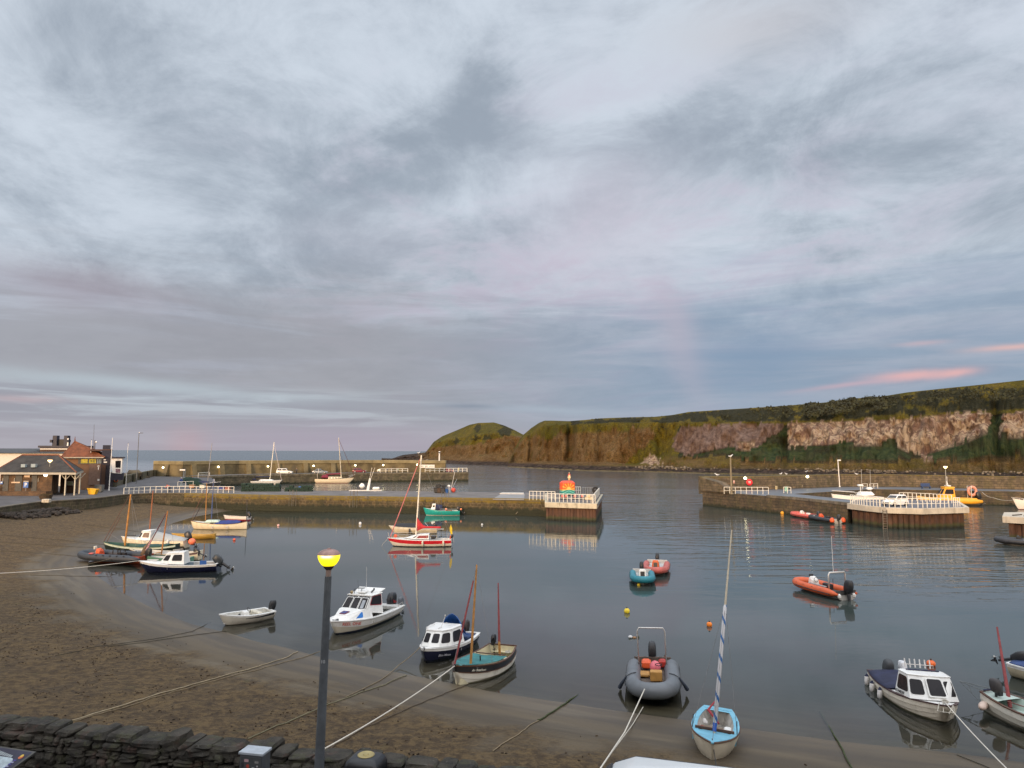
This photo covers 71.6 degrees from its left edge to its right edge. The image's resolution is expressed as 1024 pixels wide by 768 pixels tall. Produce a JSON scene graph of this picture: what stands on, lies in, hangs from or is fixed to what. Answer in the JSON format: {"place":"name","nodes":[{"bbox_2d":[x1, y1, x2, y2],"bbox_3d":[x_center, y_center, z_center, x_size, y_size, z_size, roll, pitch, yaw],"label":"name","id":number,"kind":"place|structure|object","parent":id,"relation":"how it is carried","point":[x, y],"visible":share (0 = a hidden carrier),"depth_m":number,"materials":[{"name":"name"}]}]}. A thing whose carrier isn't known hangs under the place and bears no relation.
{"place":"outdoors","nodes":[
{"label":"outdoors","id":0,"kind":"place"},
{"bbox_2d":[0,476,224,505],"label":"road","id":1,"kind":"structure","parent":0,"point":[146,483],"depth_m":134.81,"materials":[{"name":"asphalt"}]},
{"bbox_2d":[0,491,52,495],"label":"dwarf wall","id":2,"kind":"structure","parent":1,"relation":"on","point":[19,493],"depth_m":118.38,"materials":[{"name":"brick"}]},
{"bbox_2d":[0,448,63,485],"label":"shed","id":3,"kind":"structure","parent":1,"relation":"on","point":[7,455],"depth_m":151.24,"materials":[{"name":"paint"}]},
{"bbox_2d":[0,454,85,494],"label":"pavilion","id":4,"kind":"structure","parent":1,"relation":"on","point":[35,467],"depth_m":120.74,"materials":[{"name":"stone"}]},
{"bbox_2d":[2,475,8,490],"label":"door","id":5,"kind":"structure","parent":4,"relation":"in","point":[5,477],"depth_m":120.15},
{"bbox_2d":[15,475,22,490],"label":"door","id":6,"kind":"structure","parent":4,"relation":"in","point":[18,486],"depth_m":120.15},
{"bbox_2d":[31,475,37,490],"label":"door","id":7,"kind":"structure","parent":4,"relation":"in","point":[34,477],"depth_m":120.15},
{"bbox_2d":[38,493,52,499],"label":"planter","id":8,"kind":"object","parent":1,"relation":"on","point":[45,496],"visible":0.98,"depth_m":109.90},
{"bbox_2d":[38,436,92,451],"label":"building","id":9,"kind":"structure","parent":1,"relation":"on","point":[59,444],"depth_m":152.80,"materials":[{"name":"white paint"}]},
{"bbox_2d":[61,439,112,489],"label":"building","id":10,"kind":"structure","parent":1,"relation":"on","point":[84,458],"depth_m":137.51,"materials":[{"name":"brick"}]},
{"bbox_2d":[87,488,99,493],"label":"grit bin","id":11,"kind":"object","parent":1,"relation":"on","point":[92,491],"visible":1,"depth_m":122.44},
{"bbox_2d":[95,485,104,491],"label":"bin","id":12,"kind":"object","parent":1,"relation":"on","point":[101,487],"visible":0.76,"depth_m":128.43,"materials":[{"name":"metal"}]},
{"bbox_2d":[90,445,112,488],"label":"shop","id":13,"kind":"structure","parent":1,"relation":"on","point":[105,465],"depth_m":138.40,"materials":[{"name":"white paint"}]},
{"bbox_2d":[108,438,112,490],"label":"flagpole","id":14,"kind":"object","parent":1,"relation":"on","point":[110,466],"visible":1,"depth_m":135.00,"materials":[{"name":"metal"}]},
{"bbox_2d":[109,457,124,479],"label":"kiosk","id":15,"kind":"object","parent":1,"relation":"on","point":[117,473],"visible":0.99,"depth_m":136.43,"materials":[{"name":"white paint"}]},
{"bbox_2d":[111,470,149,477],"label":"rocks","id":16,"kind":"object","parent":1,"relation":"on","point":[139,472],"visible":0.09,"depth_m":181.47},
{"bbox_2d":[112,470,156,486],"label":"boundary wall","id":17,"kind":"structure","parent":1,"relation":"on","point":[132,477],"depth_m":171.79,"materials":[{"name":"stone"}]},
{"bbox_2d":[123,486,233,493],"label":"railing","id":18,"kind":"object","parent":1,"relation":"on","point":[179,489],"visible":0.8,"depth_m":127.95,"materials":[{"name":"metal"}]},
{"bbox_2d":[186,480,201,485],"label":"net heap","id":19,"kind":"object","parent":1,"relation":"on","point":[197,483],"visible":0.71,"depth_m":150.25,"materials":[{"name":"green fabric"}]},
{"bbox_2d":[200,446,219,485],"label":"sailing boat","id":20,"kind":"object","parent":1,"relation":"on","point":[207,482],"visible":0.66,"depth_m":152.54,"materials":[{"name":"grey fabric"}]},
{"bbox_2d":[381,422,522,465],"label":"hill","id":21,"kind":"structure","parent":0,"point":[493,444],"depth_m":579.27,"materials":[{"name":"plant"}]},
{"bbox_2d":[0,503,1023,767],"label":"beach","id":22,"kind":"structure","parent":0,"point":[778,715],"depth_m":31.20,"materials":[{"name":"sand"}]},
{"bbox_2d":[0,507,82,519],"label":"weedy rocks","id":23,"kind":"object","parent":22,"relation":"on","point":[37,513],"visible":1,"depth_m":97.67,"materials":[{"name":"stone"}]},
{"bbox_2d":[0,493,184,516],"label":"sea wall","id":24,"kind":"structure","parent":22,"relation":"on","point":[173,499],"depth_m":113.38,"materials":[{"name":"stone"}]},
{"bbox_2d":[57,622,210,655],"bbox_3d":[-19.525,13.670,38.204,1.089,0.526,9.622,-2,-6,23],"label":"mooring rope","id":25,"kind":"object","parent":22,"relation":"on","point":[133,641],"visible":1,"depth_m":37.25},
{"bbox_2d":[103,492,179,550],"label":"lugger","id":26,"kind":"object","parent":22,"relation":"on","point":[128,546],"visible":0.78,"depth_m":70.82,"materials":[{"name":"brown wood"}]},
{"bbox_2d":[107,631,223,646],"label":"mooring rope","id":27,"kind":"object","parent":22,"relation":"on","point":[163,639],"visible":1,"depth_m":38.00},
{"bbox_2d":[72,651,297,720],"bbox_3d":[-13.237,12.796,30.725,0.358,0.767,12.262,-2,-6,23],"label":"mooring rope","id":28,"kind":"object","parent":22,"relation":"on","point":[178,688],"visible":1,"depth_m":29.33,"materials":[{"name":"fabric"}]},
{"bbox_2d":[74,651,320,721],"bbox_3d":[-12.774,12.840,30.869,0.427,0.800,12.938,-2,-6,26],"label":"mooring rope","id":29,"kind":"object","parent":22,"relation":"on","point":[189,687],"visible":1,"depth_m":29.56,"materials":[{"name":"fabric"}]},
{"bbox_2d":[0,714,527,767],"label":"stone wall","id":30,"kind":"structure","parent":22,"relation":"on","point":[54,742],"depth_m":15.17,"materials":[{"name":"stone"}]},
{"bbox_2d":[325,666,454,748],"bbox_3d":[-3.875,11.253,25.408,0.044,1.088,11.620,-1,-6,14],"label":"mooring rope","id":31,"kind":"object","parent":30,"relation":"attached to","point":[385,713],"visible":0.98,"depth_m":23.61,"materials":[{"name":"fabric"}]},
{"bbox_2d":[600,689,644,767],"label":"mooring rope","id":32,"kind":"object","parent":30,"relation":"attached to","point":[623,733],"visible":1,"depth_m":23.34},
{"bbox_2d":[247,675,406,738],"bbox_3d":[-7.000,12.669,28.312,0.364,0.609,9.648,-2,-6,25],"label":"mooring rope","id":33,"kind":"object","parent":22,"relation":"on","point":[327,704],"visible":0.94,"depth_m":27.72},
{"bbox_2d":[345,647,419,696],"bbox_3d":[-5.905,12.945,32.010,0.587,0.718,6.085,-2,-6,23],"label":"mooring rope","id":34,"kind":"object","parent":22,"relation":"on","point":[383,677],"visible":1,"depth_m":32.10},
{"bbox_2d":[331,684,467,747],"bbox_3d":[-4.154,12.650,27.504,0.480,0.566,9.185,-2,-6,26],"label":"mooring rope","id":35,"kind":"object","parent":22,"relation":"on","point":[399,712],"visible":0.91,"depth_m":27.33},
{"bbox_2d":[0,590,806,765],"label":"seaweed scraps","id":36,"kind":"object","parent":22,"relation":"on","point":[54,715],"visible":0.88,"depth_m":28.65,"materials":[{"name":"plant"}]},
{"bbox_2d":[492,720,538,751],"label":"mooring rope","id":37,"kind":"object","parent":22,"relation":"on","point":[516,735],"visible":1,"depth_m":25.19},
{"bbox_2d":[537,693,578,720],"bbox_3d":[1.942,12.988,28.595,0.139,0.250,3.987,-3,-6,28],"label":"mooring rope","id":38,"kind":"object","parent":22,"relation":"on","point":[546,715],"visible":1,"depth_m":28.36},
{"bbox_2d":[607,707,642,759],"bbox_3d":[3.642,11.498,23.479,0.271,2.081,10.995,-1,-6,16],"label":"mooring rope","id":39,"kind":"object","parent":22,"relation":"on","point":[628,730],"visible":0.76,"depth_m":25.51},
{"bbox_2d":[690,530,740,759],"bbox_3d":[7.251,9.169,25.030,1.686,7.596,3.596,2,-3,19],"label":"sailing dinghy","id":40,"kind":"object","parent":22,"relation":"on","point":[720,726],"visible":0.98,"depth_m":24.62,"materials":[{"name":"blue wood"}]},
{"bbox_2d":[818,711,852,767],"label":"mooring rope","id":41,"kind":"object","parent":22,"relation":"on","point":[836,739],"visible":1,"depth_m":25.25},
{"bbox_2d":[0,0,1023,450],"label":"sky","id":42,"kind":"structure","parent":0,"point":[226,225],"materials":[{"name":"grey"}]},
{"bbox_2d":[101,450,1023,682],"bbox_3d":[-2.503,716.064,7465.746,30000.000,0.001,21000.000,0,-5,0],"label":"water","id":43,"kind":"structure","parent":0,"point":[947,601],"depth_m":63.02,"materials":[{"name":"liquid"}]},
{"bbox_2d":[77,546,153,563],"bbox_3d":[-36.615,15.928,65.512,7.843,1.838,2.557,-1,-3,14],"label":"rigid inflatable","id":44,"kind":"object","parent":43,"relation":"on","point":[101,555],"visible":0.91,"depth_m":64.75,"materials":[{"name":"rubber"}]},
{"bbox_2d":[121,529,197,550],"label":"cabin boat","id":45,"kind":"object","parent":43,"relation":"on","point":[187,541],"visible":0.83,"depth_m":73.93,"materials":[{"name":"white plastic"}]},
{"bbox_2d":[129,511,206,560],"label":"sailing boat","id":46,"kind":"object","parent":43,"relation":"on","point":[197,553],"visible":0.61,"depth_m":66.10,"materials":[{"name":"white wood"}]},
{"bbox_2d":[146,555,194,560],"bbox_3d":[-31.273,16.074,64.616,4.240,0.980,1.538,0,-5,0],"label":"dinghy","id":47,"kind":"object","parent":43,"relation":"on","point":[160,558],"visible":0.34,"depth_m":64.59,"materials":[{"name":"plastic"}]},
{"bbox_2d":[139,549,234,575],"bbox_3d":[-27.844,15.408,60.938,7.889,2.398,2.520,1,-6,-9],"label":"cabin boat","id":48,"kind":"object","parent":43,"relation":"on","point":[176,562],"visible":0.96,"depth_m":60.15,"materials":[{"name":"white plastic"}]},
{"bbox_2d":[0,560,139,573],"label":"mooring rope","id":49,"kind":"object","parent":48,"relation":"attached to","point":[69,568],"visible":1,"depth_m":55.84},
{"bbox_2d":[171,533,215,539],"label":"rowing boat","id":50,"kind":"object","parent":43,"relation":"on","point":[204,536],"visible":0.69,"depth_m":82.57,"materials":[{"name":"yellow wood"}]},
{"bbox_2d":[190,479,246,529],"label":"sailing boat","id":51,"kind":"object","parent":43,"relation":"on","point":[221,525],"visible":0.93,"depth_m":92.55,"materials":[{"name":"brown wood"}]},
{"bbox_2d":[224,512,253,520],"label":"dinghy","id":52,"kind":"object","parent":43,"relation":"on","point":[239,518],"visible":0.86,"depth_m":104.12,"materials":[{"name":"white plastic"}]},
{"bbox_2d":[219,600,275,625],"bbox_3d":[-16.008,14.030,43.023,1.530,1.403,3.667,-2,-6,41],"label":"open motorboat","id":53,"kind":"object","parent":43,"relation":"on","point":[249,616],"visible":0.98,"depth_m":42.88,"materials":[{"name":"white plastic"}]},
{"bbox_2d":[250,445,281,484],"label":"sailing yacht","id":54,"kind":"object","parent":43,"relation":"on","point":[268,481],"visible":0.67,"depth_m":213.27,"materials":[{"name":"white plastic"}]},
{"bbox_2d":[153,459,468,485],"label":"breakwater","id":55,"kind":"object","parent":43,"relation":"in","point":[232,473],"visible":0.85,"depth_m":229.53,"materials":[{"name":"stone"}]},
{"bbox_2d":[276,468,292,473],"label":"parked car","id":56,"kind":"object","parent":55,"relation":"on","point":[284,470],"visible":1,"depth_m":223.35,"materials":[{"name":"white metal"}]},
{"bbox_2d":[312,469,327,472],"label":"parked car","id":57,"kind":"object","parent":55,"relation":"on","point":[320,471],"visible":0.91,"depth_m":228.28,"materials":[{"name":"grey metal"}]},
{"bbox_2d":[353,468,365,472],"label":"parked car","id":58,"kind":"object","parent":55,"relation":"on","point":[355,470],"visible":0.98,"depth_m":237.64,"materials":[{"name":"red metal"}]},
{"bbox_2d":[425,468,462,471],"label":"railing","id":59,"kind":"object","parent":55,"relation":"on","point":[434,470],"visible":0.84,"depth_m":243.65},
{"bbox_2d":[315,438,354,482],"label":"ketch","id":60,"kind":"object","parent":43,"relation":"on","point":[335,480],"visible":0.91,"depth_m":224.51,"materials":[{"name":"brown wood"}]},
{"bbox_2d":[184,491,545,516],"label":"pier","id":61,"kind":"structure","parent":43,"relation":"in","point":[495,503],"depth_m":119.42,"materials":[{"name":"stone"}]},
{"bbox_2d":[349,468,381,490],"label":"fishing boat","id":62,"kind":"object","parent":43,"relation":"on","point":[361,485],"visible":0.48,"depth_m":137.96,"materials":[{"name":"metal"}]},
{"bbox_2d":[330,571,404,636],"bbox_3d":[-8.898,13.074,42.802,2.620,3.998,6.720,-3,-6,21],"label":"cabin cruiser","id":63,"kind":"object","parent":43,"relation":"on","point":[362,610],"visible":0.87,"depth_m":41.93,"materials":[{"name":"white plastic"}]},
{"bbox_2d":[342,596,353,607],"bbox_3d":[-9.740,12.988,42.112,0.541,0.624,0.627,-3,-6,21],"label":"window frame","id":64,"kind":"structure","parent":63,"relation":"in","point":[347,603],"depth_m":42.12,"materials":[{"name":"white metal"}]},
{"bbox_2d":[350,597,360,608],"bbox_3d":[-9.239,12.962,41.921,0.516,0.624,0.627,-3,-6,21],"label":"window frame","id":65,"kind":"structure","parent":63,"relation":"in","point":[356,601],"depth_m":41.93,"materials":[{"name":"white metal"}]},
{"bbox_2d":[357,598,368,608],"bbox_3d":[-8.737,12.937,41.730,0.541,0.624,0.627,-3,-6,21],"label":"window frame","id":66,"kind":"structure","parent":63,"relation":"in","point":[362,605],"depth_m":41.74,"materials":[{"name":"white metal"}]},
{"bbox_2d":[371,595,380,604],"bbox_3d":[-8.120,12.931,42.380,0.132,0.520,1.062,-2,-6,25],"label":"window","id":67,"kind":"structure","parent":63,"relation":"in","point":[376,599],"depth_m":42.43,"materials":[{"name":"black glass"}]},
{"bbox_2d":[389,523,441,533],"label":"motor boat","id":68,"kind":"object","parent":43,"relation":"on","point":[405,528],"visible":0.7,"depth_m":88.46,"materials":[{"name":"white plastic"}]},
{"bbox_2d":[382,455,452,546],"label":"sailing yacht","id":69,"kind":"object","parent":43,"relation":"on","point":[421,540],"visible":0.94,"depth_m":76.74,"materials":[{"name":"red"}]},
{"bbox_2d":[424,503,464,515],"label":"fishing boat","id":70,"kind":"object","parent":43,"relation":"on","point":[435,509],"visible":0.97,"depth_m":113.74,"materials":[{"name":"teal paint"}]},
{"bbox_2d":[419,613,479,662],"bbox_3d":[-3.357,13.168,37.027,2.100,2.456,4.944,-4,-8,24],"label":"cabin boat","id":71,"kind":"object","parent":43,"relation":"on","point":[440,641],"visible":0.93,"depth_m":35.79,"materials":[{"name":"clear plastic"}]},
{"bbox_2d":[452,565,516,684],"bbox_3d":[-1.500,11.357,33.615,2.255,5.550,5.164,-6,-8,27],"label":"lugger","id":72,"kind":"object","parent":43,"relation":"on","point":[493,659],"visible":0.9,"depth_m":32.94,"materials":[{"name":"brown wood"}]},
{"bbox_2d":[545,488,603,521],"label":"landing stage","id":73,"kind":"object","parent":43,"relation":"in","point":[583,510],"visible":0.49,"depth_m":105.31,"materials":[{"name":"concrete"}]},
{"bbox_2d":[529,491,554,499],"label":"railing","id":74,"kind":"object","parent":73,"relation":"on","point":[540,494],"visible":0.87,"depth_m":110.42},
{"bbox_2d":[560,481,574,495],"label":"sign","id":75,"kind":"object","parent":73,"relation":"on","point":[567,487],"visible":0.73,"depth_m":121.21,"materials":[{"name":"metal"}]},
{"bbox_2d":[548,493,595,502],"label":"railing","id":76,"kind":"object","parent":73,"relation":"on","point":[571,498],"visible":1,"depth_m":105.58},
{"bbox_2d":[629,561,655,584],"bbox_3d":[10.403,15.352,56.665,2.060,1.650,5.005,-1,-5,9],"label":"rigid inflatable","id":77,"kind":"object","parent":43,"relation":"on","point":[642,576],"visible":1,"depth_m":55.76,"materials":[{"name":"teal plastic"}]},
{"bbox_2d":[618,627,688,699],"bbox_3d":[6.216,12.455,31.450,3.004,2.840,5.343,-3,-6,11],"label":"rigid inflatable","id":78,"kind":"object","parent":43,"relation":"on","point":[654,676],"visible":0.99,"depth_m":30.77,"materials":[{"name":"black plastic"}]},
{"bbox_2d":[644,553,670,574],"bbox_3d":[12.432,15.796,61.290,2.359,1.650,5.805,-1,-6,14],"label":"rigid inflatable","id":79,"kind":"object","parent":43,"relation":"on","point":[656,565],"visible":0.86,"depth_m":60.40,"materials":[{"name":"red plastic"}]},
{"bbox_2d":[790,510,819,518],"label":"rigid inflatable","id":80,"kind":"object","parent":43,"relation":"on","point":[801,514],"visible":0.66,"depth_m":111.60,"materials":[{"name":"red plastic"}]},
{"bbox_2d":[792,537,857,600],"bbox_3d":[22.765,13.554,52.042,2.259,5.034,5.720,2,-6,-17],"label":"rigid inflatable","id":81,"kind":"object","parent":43,"relation":"on","point":[814,584],"visible":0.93,"depth_m":50.85,"materials":[{"name":"orange plastic"}]},
{"bbox_2d":[808,514,845,523],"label":"rigid inflatable","id":82,"kind":"object","parent":43,"relation":"on","point":[829,519],"visible":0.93,"depth_m":104.25,"materials":[{"name":"black plastic"}]},
{"bbox_2d":[831,470,883,499],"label":"motor boat","id":83,"kind":"object","parent":43,"relation":"on","point":[860,493],"visible":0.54,"depth_m":125.07,"materials":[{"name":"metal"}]},
{"bbox_2d":[698,474,1023,522],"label":"pier","id":84,"kind":"structure","parent":43,"relation":"in","point":[812,494],"depth_m":141.34,"materials":[{"name":"stone"}]},
{"bbox_2d":[730,458,733,493],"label":"harbour pole","id":85,"kind":"object","parent":84,"relation":"on","point":[731,477],"visible":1,"depth_m":126.89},
{"bbox_2d":[724,487,768,493],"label":"railing","id":86,"kind":"object","parent":84,"relation":"on","point":[746,490],"visible":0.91,"depth_m":127.18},
{"bbox_2d":[920,483,930,488],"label":"bench","id":87,"kind":"object","parent":84,"relation":"on","point":[925,485],"visible":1,"depth_m":148.64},
{"bbox_2d":[847,499,968,529],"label":"jetty","id":88,"kind":"object","parent":43,"relation":"in","point":[918,517],"visible":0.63,"depth_m":96.76,"materials":[{"name":"concrete"}]},
{"bbox_2d":[850,494,880,506],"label":"railing","id":89,"kind":"object","parent":88,"relation":"on","point":[861,500],"visible":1,"depth_m":100.07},
{"bbox_2d":[881,494,908,506],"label":"parked car","id":90,"kind":"object","parent":88,"relation":"on","point":[896,496],"visible":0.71,"depth_m":98.76,"materials":[{"name":"white metal"}]},
{"bbox_2d":[879,497,948,507],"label":"railing","id":91,"kind":"object","parent":88,"relation":"on","point":[917,503],"visible":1,"depth_m":95.95,"materials":[{"name":"metal"}]},
{"bbox_2d":[899,492,951,502],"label":"railing","id":92,"kind":"object","parent":88,"relation":"on","point":[929,496],"visible":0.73,"depth_m":107.95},
{"bbox_2d":[953,497,959,506],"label":"railing","id":93,"kind":"object","parent":88,"relation":"on","point":[955,501],"visible":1,"depth_m":97.83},
{"bbox_2d":[864,658,958,725],"bbox_3d":[16.706,12.606,29.637,2.538,2.307,5.918,3,-6,4],"label":"cabin boat","id":94,"kind":"object","parent":43,"relation":"on","point":[922,695],"visible":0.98,"depth_m":28.31,"materials":[{"name":"white plastic"}]},
{"bbox_2d":[944,701,1006,767],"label":"mooring rope","id":95,"kind":"object","parent":94,"relation":"attached to","point":[976,737],"visible":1,"depth_m":22.82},
{"bbox_2d":[917,481,985,505],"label":"workboat","id":96,"kind":"object","parent":43,"relation":"on","point":[949,491],"visible":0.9,"depth_m":138.59,"materials":[{"name":"orange"}]},
{"bbox_2d":[959,627,1023,731],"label":"sailing boat","id":97,"kind":"object","parent":43,"relation":"on","point":[997,702],"visible":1,"depth_m":27.96,"materials":[{"name":"white wood"}]},
{"bbox_2d":[991,651,1023,679],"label":"dinghy","id":98,"kind":"object","parent":43,"relation":"on","point":[1015,665],"visible":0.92,"depth_m":32.64,"materials":[{"name":"white plastic"}]},
{"bbox_2d":[993,535,1023,545],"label":"rigid inflatable","id":99,"kind":"object","parent":43,"relation":"on","point":[1018,540],"visible":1,"depth_m":79.54,"materials":[{"name":"black plastic"}]},
{"bbox_2d":[1002,512,1023,537],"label":"jetty","id":100,"kind":"object","parent":43,"relation":"in","point":[1015,520],"visible":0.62,"depth_m":83.58,"materials":[{"name":"concrete"}]},
{"bbox_2d":[1011,497,1023,509],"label":"motor boat","id":101,"kind":"object","parent":43,"relation":"on","point":[1019,503],"visible":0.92,"depth_m":129.28,"materials":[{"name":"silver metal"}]},
{"bbox_2d":[508,380,1023,475],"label":"headland","id":102,"kind":"structure","parent":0,"point":[976,437],"depth_m":353.14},
{"bbox_2d":[597,387,1023,431],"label":"gorse scrub","id":103,"kind":"object","parent":102,"relation":"on","point":[878,403],"visible":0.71,"depth_m":365.75,"materials":[{"name":"plant"}]},
{"bbox_2d":[619,465,1023,475],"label":"boulders","id":104,"kind":"object","parent":102,"relation":"on","point":[827,470],"visible":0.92,"depth_m":311.68,"materials":[{"name":"stone"}]},
{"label":"pavement","id":105,"kind":"structure","parent":0,"visible":0},
{"bbox_2d":[0,746,36,767],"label":"information board","id":106,"kind":"object","parent":105,"relation":"on","point":[12,758],"visible":1,"depth_m":14.32,"materials":[{"name":"blue plastic"}]},
{"bbox_2d":[239,745,271,767],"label":"electrical cabinet","id":107,"kind":"object","parent":105,"relation":"on","point":[252,756],"visible":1,"depth_m":13.67,"materials":[{"name":"black plastic"}]},
{"bbox_2d":[314,548,339,767],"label":"street lamp","id":108,"kind":"object","parent":105,"relation":"on","point":[328,558],"visible":1,"depth_m":13.42,"materials":[{"name":"metal"}]},
{"bbox_2d":[344,750,386,767],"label":"litter bin","id":109,"kind":"object","parent":105,"relation":"on","point":[364,759],"visible":1,"depth_m":13.72,"materials":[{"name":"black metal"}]},
{"bbox_2d":[606,756,733,767],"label":"van","id":110,"kind":"object","parent":105,"relation":"on","point":[639,762],"visible":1,"depth_m":11.86,"materials":[{"name":"metal"}]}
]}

